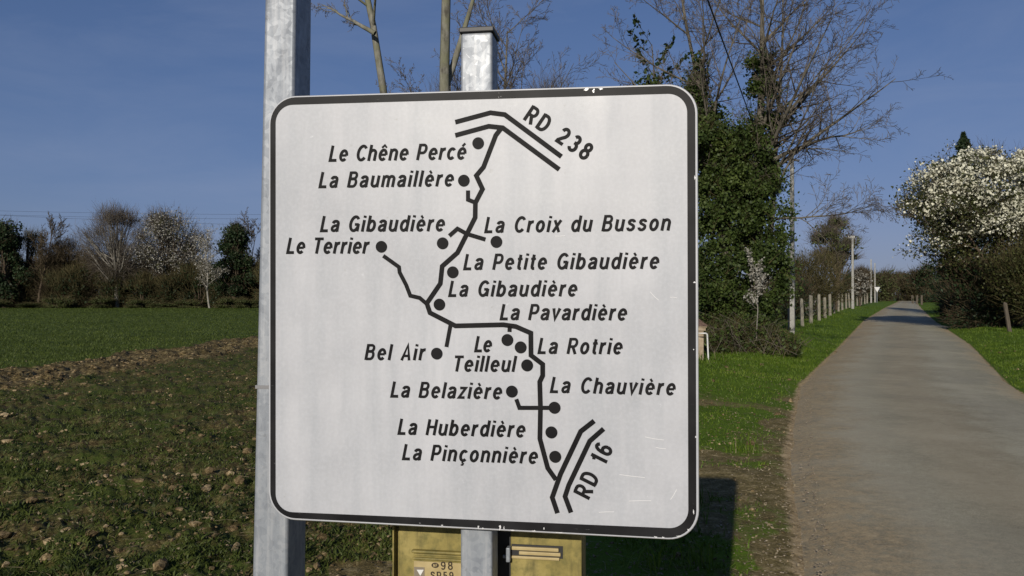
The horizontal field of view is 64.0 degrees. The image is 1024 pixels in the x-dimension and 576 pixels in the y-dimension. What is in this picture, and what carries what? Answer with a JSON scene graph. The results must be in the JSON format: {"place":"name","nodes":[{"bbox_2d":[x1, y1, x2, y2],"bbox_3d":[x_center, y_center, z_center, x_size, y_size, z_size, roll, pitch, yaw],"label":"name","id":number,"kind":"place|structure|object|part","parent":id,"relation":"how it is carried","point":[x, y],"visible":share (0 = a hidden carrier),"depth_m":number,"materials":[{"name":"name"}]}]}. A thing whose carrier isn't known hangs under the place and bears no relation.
{"place":"outdoors","nodes":[
{"label":"outdoors","id":0,"kind":"place"},
{"bbox_2d":[19,215,206,218],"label":"power line","id":1,"kind":"object","parent":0,"point":[71,216],"visible":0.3,"depth_m":126.64,"materials":[{"name":"black metal"}]},
{"bbox_2d":[23,211,260,214],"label":"power line","id":2,"kind":"object","parent":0,"point":[144,213],"visible":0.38,"depth_m":126.76,"materials":[{"name":"black metal"}]},
{"bbox_2d":[0,295,1023,575],"bbox_3d":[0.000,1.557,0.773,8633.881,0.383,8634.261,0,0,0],"label":"ground","id":3,"kind":"structure","parent":0,"point":[732,519],"depth_m":8.39,"materials":[{"name":"green plant"}]},
{"bbox_2d":[0,297,16,307],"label":"hedge shrub","id":4,"kind":"object","parent":3,"relation":"on","point":[4,303],"visible":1,"depth_m":95.58,"materials":[{"name":"green plant"}]},
{"bbox_2d":[0,215,38,307],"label":"evergreen tree","id":5,"kind":"object","parent":3,"relation":"on","point":[11,240],"visible":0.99,"depth_m":97.76,"materials":[{"name":"green plant"}]},
{"bbox_2d":[7,265,38,302],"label":"hedge shrub","id":6,"kind":"object","parent":3,"relation":"on","point":[24,293],"visible":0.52,"depth_m":99.49,"materials":[{"name":"green plant"}]},
{"bbox_2d":[8,257,39,307],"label":"hedge shrub","id":7,"kind":"object","parent":3,"relation":"on","point":[29,285],"visible":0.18,"depth_m":100.19,"materials":[{"name":"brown plant"}]},
{"bbox_2d":[0,226,51,293],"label":"hedge tree","id":8,"kind":"object","parent":3,"relation":"on","point":[28,242],"visible":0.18,"depth_m":101.73,"materials":[{"name":"brown plant"}]},
{"bbox_2d":[12,301,46,307],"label":"hedge shrub","id":9,"kind":"object","parent":3,"relation":"on","point":[29,305],"visible":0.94,"depth_m":94.91,"materials":[{"name":"green plant"}]},
{"bbox_2d":[20,248,70,305],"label":"hedge shrub","id":10,"kind":"object","parent":3,"relation":"on","point":[44,289],"visible":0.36,"depth_m":98.75,"materials":[{"name":"green plant"}]},
{"bbox_2d":[27,213,69,302],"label":"hedge tree","id":11,"kind":"object","parent":3,"relation":"on","point":[42,241],"visible":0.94,"depth_m":98.24,"materials":[{"name":"brown plant"}]},
{"bbox_2d":[32,247,79,304],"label":"hedge shrub","id":12,"kind":"object","parent":3,"relation":"on","point":[61,261],"visible":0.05,"depth_m":101.44,"materials":[{"name":"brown plant"}]},
{"bbox_2d":[38,295,77,307],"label":"hedge shrub","id":13,"kind":"object","parent":3,"relation":"on","point":[64,302],"visible":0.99,"depth_m":94.86,"materials":[{"name":"green plant"}]},
{"bbox_2d":[34,266,89,307],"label":"hedge shrub","id":14,"kind":"object","parent":3,"relation":"on","point":[57,279],"visible":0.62,"depth_m":97.16,"materials":[{"name":"green plant"}]},
{"bbox_2d":[37,233,94,271],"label":"hedge tree","id":15,"kind":"object","parent":3,"relation":"on","point":[63,251],"visible":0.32,"depth_m":99.99,"materials":[{"name":"brown plant"}]},
{"bbox_2d":[51,248,102,307],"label":"hedge shrub","id":16,"kind":"object","parent":3,"relation":"on","point":[76,273],"visible":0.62,"depth_m":97.46,"materials":[{"name":"green plant"}]},
{"bbox_2d":[81,294,115,307],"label":"hedge shrub","id":17,"kind":"object","parent":3,"relation":"on","point":[106,300],"visible":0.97,"depth_m":95.48,"materials":[{"name":"green plant"}]},
{"bbox_2d":[64,242,134,307],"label":"hedge shrub","id":18,"kind":"object","parent":3,"relation":"on","point":[93,293],"visible":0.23,"depth_m":98.28,"materials":[{"name":"green plant"}]},
{"bbox_2d":[64,198,155,307],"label":"hedge tree","id":19,"kind":"object","parent":3,"relation":"on","point":[110,217],"visible":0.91,"depth_m":97.22,"materials":[{"name":"brown plant"}]},
{"bbox_2d":[89,251,136,307],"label":"hedge shrub","id":20,"kind":"object","parent":3,"relation":"on","point":[110,290],"visible":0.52,"depth_m":97.50,"materials":[{"name":"green plant"}]},
{"bbox_2d":[121,259,147,306],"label":"hedge shrub","id":21,"kind":"object","parent":3,"relation":"on","point":[126,291],"visible":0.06,"depth_m":100.06,"materials":[{"name":"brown plant"}]},
{"bbox_2d":[123,295,160,307],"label":"hedge shrub","id":22,"kind":"object","parent":3,"relation":"on","point":[140,303],"visible":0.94,"depth_m":95.69,"materials":[{"name":"green plant"}]},
{"bbox_2d":[119,266,168,307],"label":"hedge shrub","id":23,"kind":"object","parent":3,"relation":"on","point":[141,284],"visible":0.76,"depth_m":97.38,"materials":[{"name":"green plant"}]},
{"bbox_2d":[128,254,164,304],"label":"hedge shrub","id":24,"kind":"object","parent":3,"relation":"on","point":[147,269],"visible":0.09,"depth_m":99.69,"materials":[{"name":"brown plant"}]},
{"bbox_2d":[147,301,181,307],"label":"hedge shrub","id":25,"kind":"object","parent":3,"relation":"on","point":[164,305],"visible":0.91,"depth_m":95.08,"materials":[{"name":"green plant"}]},
{"bbox_2d":[145,262,192,305],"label":"hedge shrub","id":26,"kind":"object","parent":3,"relation":"on","point":[171,283],"visible":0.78,"depth_m":97.09,"materials":[{"name":"green plant"}]},
{"bbox_2d":[121,201,217,280],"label":"hedge tree","id":27,"kind":"object","parent":3,"relation":"on","point":[170,251],"visible":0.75,"depth_m":98.28,"materials":[{"name":"white blossom"},{"name":"grey twig"},{"name":"brown bark"}]},
{"bbox_2d":[172,297,205,307],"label":"hedge shrub","id":28,"kind":"object","parent":3,"relation":"on","point":[189,303],"visible":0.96,"depth_m":95.73,"materials":[{"name":"green plant"}]},
{"bbox_2d":[170,255,219,307],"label":"hedge shrub","id":29,"kind":"object","parent":3,"relation":"on","point":[190,272],"visible":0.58,"depth_m":97.56,"materials":[{"name":"green plant"}]},
{"bbox_2d":[0,334,391,575],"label":"field weeds","id":30,"kind":"object","parent":3,"relation":"on","point":[190,543],"visible":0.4,"depth_m":6.36,"materials":[{"name":"green plant"}]},
{"bbox_2d":[177,260,214,302],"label":"hedge shrub","id":31,"kind":"object","parent":3,"relation":"on","point":[192,286],"visible":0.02,"depth_m":100.02,"materials":[{"name":"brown plant"}]},
{"bbox_2d":[188,225,229,307],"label":"hedge tree","id":32,"kind":"object","parent":3,"relation":"on","point":[205,259],"visible":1,"depth_m":92.96,"materials":[{"name":"white plant"}]},
{"bbox_2d":[200,260,251,307],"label":"hedge shrub","id":33,"kind":"object","parent":3,"relation":"on","point":[215,295],"visible":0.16,"depth_m":97.50,"materials":[{"name":"green plant"}]},
{"bbox_2d":[212,295,247,307],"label":"hedge shrub","id":34,"kind":"object","parent":3,"relation":"on","point":[226,301],"visible":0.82,"depth_m":94.71,"materials":[{"name":"green plant"}]},
{"bbox_2d":[203,218,259,298],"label":"evergreen tree","id":35,"kind":"object","parent":3,"relation":"on","point":[233,248],"visible":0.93,"depth_m":96.31,"materials":[{"name":"green plant"}]},
{"bbox_2d":[227,258,259,298],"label":"hedge shrub","id":36,"kind":"object","parent":3,"relation":"on","point":[248,294],"visible":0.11,"depth_m":98.46,"materials":[{"name":"green plant"}]},
{"bbox_2d":[231,296,258,307],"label":"hedge shrub","id":37,"kind":"object","parent":3,"relation":"on","point":[254,303],"visible":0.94,"depth_m":95.05,"materials":[{"name":"green plant"}]},
{"bbox_2d":[238,207,260,299],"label":"hedge tree","id":38,"kind":"object","parent":3,"relation":"on","point":[251,232],"visible":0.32,"depth_m":101.98,"materials":[{"name":"brown plant"}]},
{"bbox_2d":[245,256,259,307],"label":"hedge shrub","id":39,"kind":"object","parent":3,"relation":"on","point":[257,279],"visible":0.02,"depth_m":96.50,"materials":[{"name":"green plant"}]},
{"bbox_2d":[253,0,310,575],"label":"steel post","id":40,"kind":"object","parent":3,"relation":"on","point":[279,544],"visible":0.29,"depth_m":2.10,"materials":[{"name":"grey metal"}]},
{"bbox_2d":[311,0,386,92],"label":"alder tree","id":41,"kind":"object","parent":3,"relation":"on","point":[372,29],"visible":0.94,"depth_m":27.39,"materials":[{"name":"brown plant"}]},
{"bbox_2d":[376,57,423,92],"bbox_3d":[-4.469,-5.188,44.253,5.872,14.502,4.184,0,0,-23],"label":"ash tree","id":42,"kind":"object","parent":3,"relation":"on","point":[409,88],"visible":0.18,"depth_m":44.44,"materials":[{"name":"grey plant"}]},
{"bbox_2d":[0,307,850,367],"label":"young crop","id":43,"kind":"object","parent":3,"relation":"on","point":[66,321],"visible":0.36,"depth_m":36.89,"materials":[{"name":"green plant"}]},
{"bbox_2d":[423,67,460,91],"bbox_3d":[-3.179,-4.755,40.751,4.786,13.737,4.590,0,0,0],"label":"hazel tree","id":44,"kind":"object","parent":3,"relation":"on","point":[452,81],"visible":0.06,"depth_m":40.95,"materials":[{"name":"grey plant"}]},
{"bbox_2d":[439,0,474,91],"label":"ash tree","id":45,"kind":"object","parent":3,"relation":"on","point":[447,69],"visible":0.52,"depth_m":25.62,"materials":[{"name":"brown plant"}]},
{"bbox_2d":[269,26,698,575],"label":"direction sign","id":46,"kind":"object","parent":3,"relation":"on","point":[483,310],"visible":1,"depth_m":1.87,"materials":[{"name":"silver metal"}]},
{"bbox_2d":[392,525,585,575],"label":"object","id":47,"kind":"object","parent":3,"relation":"on","point":[424,551],"visible":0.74,"depth_m":2.04,"materials":[{"name":"plastic"}]},
{"bbox_3d":[-0.167,0.975,2.049,0.245,0.821,0.035,0,0,9],"label":"door","id":48,"kind":"part","parent":47,"relation":"part of","materials":[{"name":"plastic"}]},
{"bbox_3d":[0.084,0.975,2.013,0.175,0.821,0.028,0,0,9],"label":"door","id":49,"kind":"part","parent":47,"relation":"part of","materials":[{"name":"plastic"}]},
{"bbox_2d":[0,332,1022,575],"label":"soil clods","id":50,"kind":"object","parent":3,"relation":"on","point":[160,564],"visible":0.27,"depth_m":6.64,"materials":[{"name":"brown soil"}]},
{"bbox_2d":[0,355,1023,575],"bbox_3d":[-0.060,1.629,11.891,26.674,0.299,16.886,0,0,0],"label":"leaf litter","id":51,"kind":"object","parent":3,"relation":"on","point":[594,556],"visible":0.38,"depth_m":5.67,"materials":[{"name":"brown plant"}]},
{"bbox_2d":[430,0,604,90],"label":"ash tree","id":52,"kind":"object","parent":3,"relation":"on","point":[505,78],"visible":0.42,"depth_m":40.63,"materials":[{"name":"brown plant"}]},
{"bbox_2d":[522,53,578,88],"bbox_3d":[2.139,-4.997,42.004,5.411,14.278,5.723,0,0,0],"label":"hazel tree","id":53,"kind":"object","parent":3,"relation":"on","point":[554,85],"visible":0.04,"depth_m":41.60,"materials":[{"name":"grey plant"}]},
{"bbox_2d":[627,14,689,84],"bbox_3d":[3.887,-2.825,23.094,2.687,9.310,2.250,0,0,0],"label":"holly tree","id":54,"kind":"object","parent":3,"relation":"on","point":[635,21],"visible":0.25,"depth_m":22.85,"materials":[{"name":"green plant"}]},
{"bbox_2d":[698,318,707,359],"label":"gate pillar","id":55,"kind":"structure","parent":3,"relation":"on","point":[702,326],"depth_m":17.88,"materials":[{"name":"beige stone"}]},
{"bbox_2d":[698,332,708,359],"bbox_3d":[3.887,1.314,17.645,0.736,0.714,0.036,0,0,0],"label":"tube barrier","id":56,"kind":"object","parent":3,"relation":"on","point":[707,344],"visible":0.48,"depth_m":17.63,"materials":[{"name":"white metal"}]},
{"bbox_2d":[387,305,1023,575],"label":"verge grass","id":57,"kind":"structure","parent":3,"relation":"on","point":[827,350],"depth_m":16.65,"materials":[{"name":"green plant"}]},
{"bbox_2d":[743,247,768,347],"bbox_3d":[6.063,0.346,20.107,0.895,2.708,0.600,0,-1,-39],"label":"blackthorn sapling","id":58,"kind":"object","parent":3,"relation":"on","point":[762,277],"visible":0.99,"depth_m":20.03,"materials":[{"name":"white plant"}]},
{"bbox_2d":[698,308,837,357],"bbox_3d":[5.639,1.231,20.070,4.928,1.532,1.907,0,0,0],"label":"bramble thicket","id":59,"kind":"object","parent":3,"relation":"on","point":[770,342],"visible":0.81,"depth_m":19.76,"materials":[{"name":"green plant"}]},
{"bbox_2d":[592,0,952,344],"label":"ivy tree","id":60,"kind":"object","parent":3,"relation":"on","point":[740,180],"visible":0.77,"depth_m":21.01,"materials":[{"name":"green plant"}]},
{"bbox_2d":[788,157,799,332],"bbox_3d":[10.196,-1.474,29.802,0.600,6.900,0.230,0,0,-17],"label":"utility pole","id":61,"kind":"object","parent":3,"relation":"on","point":[792,315],"visible":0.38,"depth_m":29.74,"materials":[{"name":"concrete"}]},
{"bbox_2d":[766,269,830,320],"bbox_3d":[16.654,0.587,50.110,4.998,3.667,5.320,0,0,0],"label":"garden shrub","id":62,"kind":"object","parent":3,"relation":"on","point":[805,294],"visible":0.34,"depth_m":48.79,"materials":[{"name":"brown plant"}]},
{"bbox_2d":[768,241,859,314],"bbox_3d":[21.723,-0.667,60.021,7.750,5.747,8.385,0,0,0],"label":"garden shrub","id":63,"kind":"object","parent":3,"relation":"on","point":[829,286],"visible":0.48,"depth_m":58.85,"materials":[{"name":"green plant"}]},
{"bbox_2d":[788,293,867,329],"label":"wire fence","id":64,"kind":"object","parent":3,"relation":"on","point":[818,309],"visible":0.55,"depth_m":45.02,"materials":[{"name":"grey wood"}]},
{"bbox_2d":[802,210,871,309],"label":"fruit tree","id":65,"kind":"object","parent":3,"relation":"on","point":[831,235],"visible":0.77,"depth_m":83.63,"materials":[{"name":"brown plant"}]},
{"bbox_2d":[848,236,854,308],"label":"utility pole","id":66,"kind":"object","parent":3,"relation":"on","point":[852,295],"visible":0.84,"depth_m":81.83,"materials":[{"name":"concrete"}]},
{"bbox_2d":[832,265,881,301],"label":"roadside bush","id":67,"kind":"object","parent":3,"relation":"on","point":[849,275],"visible":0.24,"depth_m":173.61,"materials":[{"name":"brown plant"}]},
{"bbox_2d":[844,262,875,305],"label":"cherry tree","id":68,"kind":"object","parent":3,"relation":"on","point":[861,273],"visible":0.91,"depth_m":99.53,"materials":[{"name":"white plant"}]},
{"bbox_2d":[699,321,1022,564],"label":"dead stems","id":69,"kind":"object","parent":3,"relation":"on","point":[756,440],"visible":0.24,"depth_m":8.28,"materials":[{"name":"brown plant"}]},
{"bbox_2d":[870,259,871,302],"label":"utility pole","id":70,"kind":"object","parent":3,"relation":"on","point":[870,282],"visible":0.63,"depth_m":149.92,"materials":[{"name":"concrete"}]},
{"bbox_2d":[874,263,875,301],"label":"utility pole","id":71,"kind":"object","parent":3,"relation":"on","point":[874,283],"visible":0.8,"depth_m":153.94,"materials":[{"name":"concrete"}]},
{"bbox_2d":[865,265,905,300],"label":"roadside bush","id":72,"kind":"object","parent":3,"relation":"on","point":[886,279],"visible":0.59,"depth_m":182.71,"materials":[{"name":"green plant"}]},
{"bbox_2d":[892,269,907,300],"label":"roadside bush","id":73,"kind":"object","parent":3,"relation":"on","point":[901,291],"visible":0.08,"depth_m":204.40,"materials":[{"name":"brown plant"}]},
{"bbox_2d":[897,269,922,300],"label":"roadside bush","id":74,"kind":"object","parent":3,"relation":"on","point":[906,295],"visible":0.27,"depth_m":189.86,"materials":[{"name":"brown plant"}]},
{"bbox_2d":[899,260,943,302],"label":"roadside bush","id":75,"kind":"object","parent":3,"relation":"on","point":[916,276],"visible":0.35,"depth_m":149.36,"materials":[{"name":"green plant"}]},
{"bbox_2d":[911,131,988,302],"bbox_3d":[34.364,-4.945,61.946,7.456,13.925,7.889,0,0,0],"label":"conifer","id":76,"kind":"object","parent":3,"relation":"on","point":[963,143],"visible":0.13,"depth_m":61.96,"materials":[{"name":"green plant"}]},
{"bbox_2d":[888,136,1023,326],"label":"blackthorn tree","id":77,"kind":"object","parent":3,"relation":"on","point":[970,206],"visible":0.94,"depth_m":35.68,"materials":[{"name":"white plant"}]},
{"bbox_2d":[918,239,1023,329],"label":"hedge bush","id":78,"kind":"object","parent":3,"relation":"on","point":[966,290],"visible":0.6,"depth_m":36.76,"materials":[{"name":"green plant"}]},
{"bbox_2d":[929,247,1015,321],"bbox_3d":[26.641,-0.050,47.146,5.885,5.165,5.688,0,0,-15],"label":"hedge bush","id":79,"kind":"object","parent":3,"relation":"on","point":[942,306],"visible":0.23,"depth_m":46.93,"materials":[{"name":"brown plant"}]},
{"bbox_2d":[976,220,1023,326],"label":"hedge bush","id":80,"kind":"object","parent":3,"relation":"on","point":[1014,271],"visible":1,"depth_m":33.09,"materials":[{"name":"green plant"}]},
{"bbox_2d":[1003,302,1011,331],"bbox_3d":[19.070,1.261,31.498,0.162,1.466,0.151,-8,0,0],"label":"fence post","id":81,"kind":"object","parent":3,"relation":"on","point":[1007,319],"visible":0.89,"depth_m":31.45,"materials":[{"name":"brown wood"}]},
{"bbox_2d":[0,0,1023,294],"label":"sky","id":82,"kind":"structure","parent":0,"point":[140,102],"materials":[{"name":"blue"}]},
{"bbox_2d":[707,0,756,133],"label":"telephone cable","id":83,"kind":"object","parent":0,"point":[729,59],"visible":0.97,"depth_m":13.78,"materials":[{"name":"black plastic"}]},
{"bbox_2d":[688,375,836,575],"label":"gravel","id":84,"kind":"structure","parent":0,"point":[779,548],"depth_m":6.27,"materials":[{"name":"grey gravel"}]},
{"bbox_2d":[790,301,1023,575],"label":"road","id":85,"kind":"structure","parent":0,"point":[916,429],"depth_m":7.73,"materials":[{"name":"grey asphalt"}]}
]}

